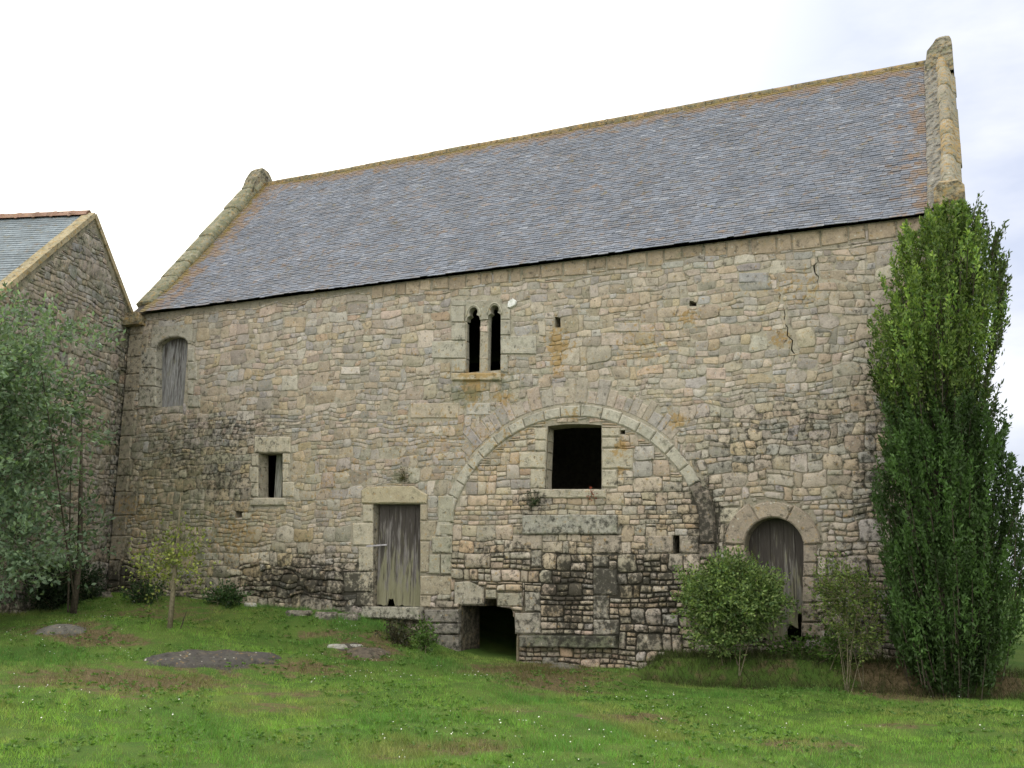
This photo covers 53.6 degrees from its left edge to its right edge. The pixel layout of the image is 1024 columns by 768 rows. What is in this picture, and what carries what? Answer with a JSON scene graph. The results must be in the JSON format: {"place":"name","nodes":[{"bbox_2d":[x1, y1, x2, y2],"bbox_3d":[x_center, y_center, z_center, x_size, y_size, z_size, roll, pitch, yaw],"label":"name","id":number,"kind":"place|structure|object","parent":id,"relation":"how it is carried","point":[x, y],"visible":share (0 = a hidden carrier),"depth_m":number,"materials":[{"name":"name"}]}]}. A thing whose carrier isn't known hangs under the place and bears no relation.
{"place":"outdoors","nodes":[
{"label":"outdoors","id":0,"kind":"place"},
{"bbox_2d":[0,586,1023,767],"bbox_3d":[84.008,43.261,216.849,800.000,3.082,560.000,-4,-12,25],"label":"ground","id":1,"kind":"structure","parent":0,"point":[498,635],"depth_m":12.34,"materials":[{"name":"green plant"}]},
{"bbox_2d":[17,553,90,612],"bbox_3d":[-8.950,3.791,18.812,2.443,1.378,1.508,-4,-12,25],"label":"dark bush","id":2,"kind":"object","parent":1,"relation":"on","point":[50,603],"visible":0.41,"depth_m":18.52,"materials":[{"name":"green plant"}]},
{"bbox_2d":[35,624,86,634],"bbox_3d":[-6.916,3.806,15.537,0.905,0.246,0.413,2,-11,-5],"label":"rock","id":3,"kind":"object","parent":1,"relation":"on","point":[66,628],"visible":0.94,"depth_m":15.44,"materials":[{"name":"stone"}]},
{"bbox_2d":[0,281,125,613],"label":"leafy tree","id":4,"kind":"object","parent":1,"relation":"on","point":[11,491],"visible":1,"depth_m":16.56,"materials":[{"name":"green plant"}]},
{"bbox_2d":[0,210,133,614],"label":"stone house","id":5,"kind":"structure","parent":1,"relation":"on","point":[67,256],"depth_m":20.41,"materials":[{"name":"stone"}]},
{"bbox_2d":[42,552,111,605],"bbox_3d":[-8.497,3.755,19.393,1.383,1.205,1.560,-4,-12,25],"label":"dark bush","id":6,"kind":"object","parent":1,"relation":"on","point":[90,578],"visible":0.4,"depth_m":19.39,"materials":[{"name":"green plant"}]},
{"bbox_2d":[88,591,111,597],"bbox_3d":[-8.119,4.232,19.869,0.649,0.341,0.401,-4,-12,25],"label":"rock","id":7,"kind":"object","parent":1,"relation":"on","point":[107,594],"visible":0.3,"depth_m":19.72,"materials":[{"name":"stone"}]},
{"bbox_2d":[115,574,169,604],"bbox_3d":[-6.839,3.885,18.880,1.101,0.682,0.692,-4,-12,25],"label":"wall foot plant","id":8,"kind":"object","parent":1,"relation":"on","point":[139,596],"depth_m":18.85,"materials":[{"name":"green plant"}]},
{"bbox_2d":[111,494,219,628],"bbox_3d":[-5.476,2.841,16.082,1.177,2.201,1.646,10,-15,-41],"label":"sapling","id":9,"kind":"object","parent":1,"relation":"on","point":[174,556],"visible":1,"depth_m":16.05,"materials":[{"name":"green plant"}]},
{"bbox_2d":[143,649,281,667],"bbox_3d":[-4.193,3.911,14.326,2.081,0.299,0.884,6,-12,-27],"label":"rock","id":10,"kind":"object","parent":1,"relation":"on","point":[215,659],"visible":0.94,"depth_m":14.17,"materials":[{"name":"stone"}]},
{"bbox_2d":[197,577,252,608],"bbox_3d":[-5.361,3.901,18.796,1.123,0.651,0.633,-4,-12,25],"label":"wall foot plant","id":11,"kind":"object","parent":1,"relation":"on","point":[228,597],"depth_m":18.70,"materials":[{"name":"green plant"}]},
{"bbox_2d":[244,602,256,606],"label":"rock","id":12,"kind":"object","parent":1,"relation":"on","point":[250,604],"visible":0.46,"depth_m":18.97,"materials":[{"name":"stone"}]},
{"bbox_2d":[285,610,312,615],"bbox_3d":[-3.767,4.108,17.863,0.543,0.246,0.345,0,-11,5],"label":"rock","id":13,"kind":"object","parent":1,"relation":"on","point":[303,612],"visible":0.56,"depth_m":17.73,"materials":[{"name":"stone"}]},
{"bbox_2d":[313,612,338,619],"bbox_3d":[-3.287,4.106,17.730,0.529,0.244,0.358,-4,-12,25],"label":"rock","id":14,"kind":"object","parent":1,"relation":"on","point":[323,614],"visible":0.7,"depth_m":17.60,"materials":[{"name":"stone"}]},
{"bbox_2d":[327,644,347,648],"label":"rock","id":15,"kind":"object","parent":1,"relation":"on","point":[340,646],"visible":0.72,"depth_m":16.14,"materials":[{"name":"stone"}]},
{"bbox_2d":[338,613,360,620],"bbox_3d":[-2.914,4.163,17.813,0.527,0.259,0.300,-4,-12,25],"label":"rock","id":16,"kind":"object","parent":1,"relation":"on","point":[352,616],"visible":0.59,"depth_m":17.68,"materials":[{"name":"stone"}]},
{"bbox_2d":[346,646,390,658],"bbox_3d":[-2.259,4.245,15.899,0.728,0.238,0.759,-4,-12,25],"label":"rock","id":17,"kind":"object","parent":1,"relation":"on","point":[371,652],"visible":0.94,"depth_m":15.73,"materials":[{"name":"stone"}]},
{"bbox_2d":[374,617,422,646],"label":"wall foot plant","id":18,"kind":"object","parent":1,"relation":"on","point":[395,635],"depth_m":16.78,"materials":[{"name":"green plant"}]},
{"bbox_2d":[408,614,439,654],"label":"shrub","id":19,"kind":"object","parent":1,"relation":"on","point":[425,637],"visible":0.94,"depth_m":16.61,"materials":[{"name":"green plant"}]},
{"bbox_2d":[0,595,1023,767],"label":"lawn weeds","id":20,"kind":"object","parent":1,"relation":"on","point":[526,759],"visible":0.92,"depth_m":11.33,"materials":[{"name":"green plant"}]},
{"bbox_2d":[18,615,1022,766],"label":"daisies","id":21,"kind":"object","parent":1,"relation":"on","point":[400,676],"visible":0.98,"depth_m":10.99,"materials":[{"name":"white plant"}]},
{"bbox_2d":[107,36,988,669],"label":"stone barn","id":22,"kind":"structure","parent":1,"relation":"on","point":[651,328],"depth_m":18.23,"materials":[{"name":"stone"}]},
{"bbox_2d":[274,455,282,497],"bbox_3d":[-4.650,1.875,20.243,0.170,0.951,0.035,-4,-12,25],"label":"window","id":23,"kind":"structure","parent":22,"relation":"in","point":[278,491],"depth_m":20.23,"materials":[{"name":"grey wood"}]},
{"bbox_2d":[366,505,419,606],"bbox_3d":[-2.107,3.105,18.454,1.122,1.852,0.184,-2,-11,15],"label":"door","id":24,"kind":"structure","parent":22,"relation":"in","point":[398,579],"depth_m":18.43,"materials":[{"name":"wood"}]},
{"bbox_2d":[390,462,411,483],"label":"wall plant","id":25,"kind":"object","parent":22,"relation":"attached to","point":[403,477],"depth_m":18.45,"materials":[{"name":"green plant"}]},
{"bbox_2d":[465,299,502,370],"bbox_3d":[-0.475,-0.855,18.410,0.749,1.299,0.252,-4,-12,25],"label":"window","id":26,"kind":"structure","parent":22,"relation":"in","point":[485,309],"depth_m":18.40,"materials":[{"name":"stone"}]},
{"bbox_2d":[520,490,544,506],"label":"wall plant","id":27,"kind":"object","parent":22,"relation":"attached to","point":[534,502],"depth_m":17.27,"materials":[{"name":"green plant"}]},
{"bbox_2d":[749,519,804,640],"bbox_3d":[4.135,3.039,15.703,0.926,1.944,0.040,-4,-12,25],"label":"door","id":28,"kind":"structure","parent":22,"relation":"in","point":[778,542],"depth_m":15.71,"materials":[{"name":"grey wood"}]},
{"bbox_2d":[551,662,582,668],"bbox_3d":[0.853,4.542,16.184,0.567,0.163,0.702,8,-13,-35],"label":"rock","id":29,"kind":"object","parent":1,"relation":"on","point":[560,664],"visible":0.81,"depth_m":16.14,"materials":[{"name":"stone"}]},
{"bbox_2d":[670,539,807,675],"bbox_3d":[3.284,3.257,14.839,2.007,1.960,1.460,-4,-12,25],"label":"round shrub","id":30,"kind":"object","parent":1,"relation":"on","point":[732,597],"visible":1,"depth_m":14.72,"materials":[{"name":"green plant"}]},
{"bbox_2d":[755,627,837,659],"bbox_3d":[4.192,3.842,14.819,1.270,0.578,0.713,-4,-12,25],"label":"wall foot plant","id":31,"kind":"object","parent":1,"relation":"on","point":[806,649],"depth_m":14.77,"materials":[{"name":"green plant"}]},
{"bbox_2d":[806,613,861,672],"bbox_3d":[4.536,3.693,14.292,0.794,0.931,0.557,-4,-12,25],"label":"wall foot plant","id":32,"kind":"object","parent":1,"relation":"on","point":[826,653],"depth_m":14.27,"materials":[{"name":"green plant"}]},
{"bbox_2d":[804,541,893,691],"bbox_3d":[4.737,3.207,13.975,1.358,2.062,0.918,-4,-12,25],"label":"straggly bush","id":33,"kind":"object","parent":1,"relation":"on","point":[833,590],"visible":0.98,"depth_m":13.97,"materials":[{"name":"green plant"}]},
{"bbox_2d":[850,574,874,658],"bbox_3d":[4.861,3.221,14.035,0.285,1.146,0.024,0,-11,2],"label":"dead stick","id":34,"kind":"object","parent":33,"relation":"in","point":[865,624],"visible":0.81,"depth_m":14.00,"materials":[{"name":"brown wood"}]},
{"bbox_2d":[866,190,1023,699],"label":"columnar evergreen tree","id":35,"kind":"object","parent":1,"relation":"on","point":[969,640],"visible":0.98,"depth_m":13.60,"materials":[{"name":"green plant"}]},
{"bbox_2d":[0,0,1023,586],"label":"sky","id":36,"kind":"structure","parent":0,"point":[147,117],"materials":[{"name":"white"}]},
{"bbox_2d":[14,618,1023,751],"bbox_3d":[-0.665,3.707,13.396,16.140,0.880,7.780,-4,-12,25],"label":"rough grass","id":37,"kind":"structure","parent":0,"point":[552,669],"depth_m":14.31,"materials":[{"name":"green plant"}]}
]}

